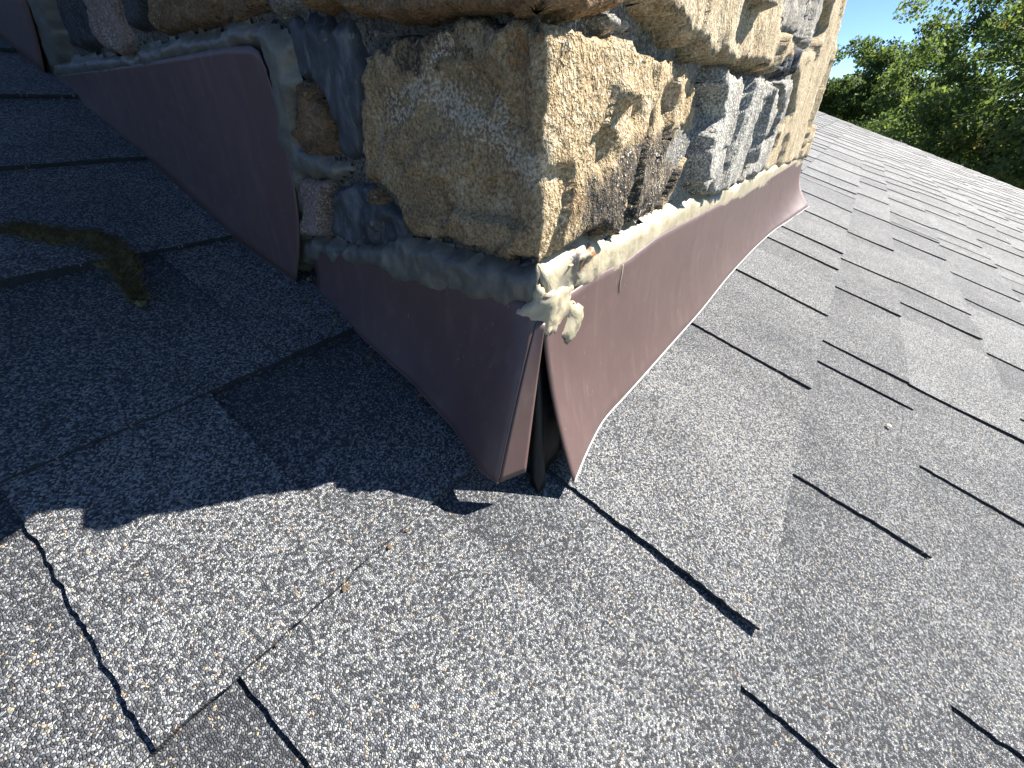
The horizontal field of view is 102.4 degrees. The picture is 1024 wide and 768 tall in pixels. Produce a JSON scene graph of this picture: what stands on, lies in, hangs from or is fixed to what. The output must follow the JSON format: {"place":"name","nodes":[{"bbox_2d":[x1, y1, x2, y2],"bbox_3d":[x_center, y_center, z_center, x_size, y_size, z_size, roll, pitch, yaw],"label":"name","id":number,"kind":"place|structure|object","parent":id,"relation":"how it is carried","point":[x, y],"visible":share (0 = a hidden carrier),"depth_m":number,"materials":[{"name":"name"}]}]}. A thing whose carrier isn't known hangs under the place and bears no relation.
{"place":"outdoors","nodes":[
{"label":"outdoors","id":0,"kind":"place"},
{"bbox_2d":[0,38,1023,767],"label":"roof","id":1,"kind":"structure","parent":0,"point":[758,534],"depth_m":0.24,"materials":[{"name":"grey asphalt"}]},
{"bbox_2d":[0,216,153,304],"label":"moss clump","id":2,"kind":"object","parent":1,"relation":"on","point":[123,264],"visible":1,"depth_m":0.29,"materials":[{"name":"green plant"}]},
{"bbox_2d":[133,300,147,306],"bbox_3d":[-0.245,-0.053,0.272,0.005,0.004,0.007,21,39,30],"label":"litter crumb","id":3,"kind":"object","parent":1,"relation":"on","point":[140,303],"visible":1,"depth_m":0.27,"materials":[{"name":"grey"}]},
{"bbox_2d":[40,0,846,271],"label":"chimney","id":4,"kind":"object","parent":1,"relation":"on","point":[526,132],"visible":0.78,"depth_m":0.22,"materials":[{"name":"beige stone"}]},
{"bbox_2d":[0,0,45,72],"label":"side flashing","id":5,"kind":"object","parent":4,"relation":"attached to","point":[18,32],"visible":1,"depth_m":0.45,"materials":[{"name":"brown paint"}]},
{"bbox_2d":[56,46,299,281],"bbox_3d":[-0.354,-0.221,0.397,0.505,0.169,0.016,21,39,30],"label":"side flashing","id":6,"kind":"object","parent":4,"relation":"attached to","point":[199,128],"visible":0.89,"depth_m":0.32,"materials":[{"name":"brown paint"}]},
{"bbox_2d":[27,0,357,240],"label":"sealant bead","id":7,"kind":"object","parent":4,"relation":"attached to","point":[271,43],"visible":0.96,"depth_m":0.27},
{"bbox_2d":[299,232,539,305],"bbox_3d":[-0.085,-0.078,0.271,0.244,0.049,0.011,21,39,30],"label":"sealant bead","id":8,"kind":"object","parent":4,"relation":"attached to","point":[435,263],"visible":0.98,"depth_m":0.24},
{"bbox_2d":[314,251,545,483],"bbox_3d":[-0.078,-0.024,0.269,0.218,0.096,0.043,21,39,30],"label":"side flashing","id":9,"kind":"object","parent":4,"relation":"attached to","point":[468,368],"visible":1,"depth_m":0.25,"materials":[{"name":"brown paint"}]},
{"bbox_2d":[516,251,622,341],"bbox_3d":[0.038,-0.056,0.247,0.023,0.056,0.104,21,39,30],"label":"sealant glob","id":10,"kind":"object","parent":4,"relation":"attached to","point":[552,309],"visible":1,"depth_m":0.21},
{"bbox_2d":[543,158,808,483],"bbox_3d":[0.376,-0.263,0.649,0.100,0.126,1.221,21,39,30],"label":"front flashing","id":11,"kind":"object","parent":4,"relation":"attached to","point":[603,361],"visible":0.98,"depth_m":0.34,"materials":[{"name":"brown paint"}]},
{"bbox_2d":[537,158,803,292],"bbox_3d":[0.390,-0.321,0.642,0.012,0.076,1.274,21,39,30],"label":"sealant bead","id":12,"kind":"object","parent":11,"relation":"attached to","point":[632,238],"visible":0.64,"depth_m":0.27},
{"bbox_2d":[526,345,560,493],"bbox_3d":[0.008,-0.009,0.275,0.083,0.105,0.088,21,39,30],"label":"corner membrane","id":13,"kind":"object","parent":1,"relation":"on","point":[544,444],"visible":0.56,"depth_m":0.25,"materials":[{"name":"black rubber"}]},
{"bbox_2d":[828,0,1022,100],"label":"sky","id":14,"kind":"structure","parent":0,"point":[860,17],"materials":[{"name":"blue"}]},
{"label":"ground","id":15,"kind":"structure","parent":0,"visible":0},
{"bbox_2d":[820,90,839,113],"bbox_3d":[12.749,-11.054,19.854,5.407,7.582,5.421,21,39,30],"label":"broadleaf tree","id":16,"kind":"object","parent":15,"relation":"on","point":[833,95],"depth_m":16.85,"materials":[{"name":"green plant"}]},
{"bbox_2d":[818,34,921,125],"bbox_3d":[13.620,-9.517,17.154,5.266,7.899,5.014,21,39,30],"label":"broadleaf tree","id":17,"kind":"object","parent":15,"relation":"on","point":[852,87],"visible":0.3,"depth_m":15.62,"materials":[{"name":"green plant"}]},
{"bbox_2d":[819,0,982,120],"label":"broadleaf tree","id":18,"kind":"object","parent":15,"relation":"on","point":[915,8],"visible":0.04,"depth_m":15.78,"materials":[{"name":"green plant"}]},
{"bbox_2d":[847,48,960,148],"bbox_3d":[11.650,-6.505,13.482,3.739,6.983,4.061,5,34,11],"label":"broadleaf tree","id":19,"kind":"object","parent":15,"relation":"on","point":[897,97],"visible":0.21,"depth_m":12.03,"materials":[{"name":"green plant"}]},
{"bbox_2d":[868,0,1023,163],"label":"broadleaf tree","id":20,"kind":"object","parent":15,"relation":"on","point":[961,79],"visible":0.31,"depth_m":8.73,"materials":[{"name":"green plant"}]},
{"bbox_2d":[874,98,1023,179],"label":"broadleaf tree","id":21,"kind":"object","parent":15,"relation":"on","point":[985,156],"visible":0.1,"depth_m":7.48,"materials":[{"name":"green plant"}]},
{"bbox_2d":[878,0,1023,138],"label":"broadleaf tree","id":22,"kind":"object","parent":15,"relation":"on","point":[953,57],"visible":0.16,"depth_m":13.35,"materials":[{"name":"green plant"}]},
{"bbox_2d":[896,0,1023,188],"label":"broadleaf tree","id":23,"kind":"object","parent":15,"relation":"on","point":[1014,138],"visible":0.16,"depth_m":6.85,"materials":[{"name":"green plant"}]},
{"bbox_2d":[912,44,1023,165],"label":"broadleaf tree","id":24,"kind":"object","parent":15,"relation":"on","point":[1012,107],"visible":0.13,"depth_m":7.39,"materials":[{"name":"green plant"}]},
{"bbox_2d":[948,146,1023,189],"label":"broadleaf tree","id":25,"kind":"object","parent":15,"relation":"on","point":[1011,171],"visible":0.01,"depth_m":5.56,"materials":[{"name":"green plant"}]},
{"bbox_2d":[980,31,1023,95],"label":"broadleaf tree","id":26,"kind":"object","parent":15,"relation":"on","point":[1010,77],"visible":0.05,"depth_m":14.12,"materials":[{"name":"green plant"}]}
]}

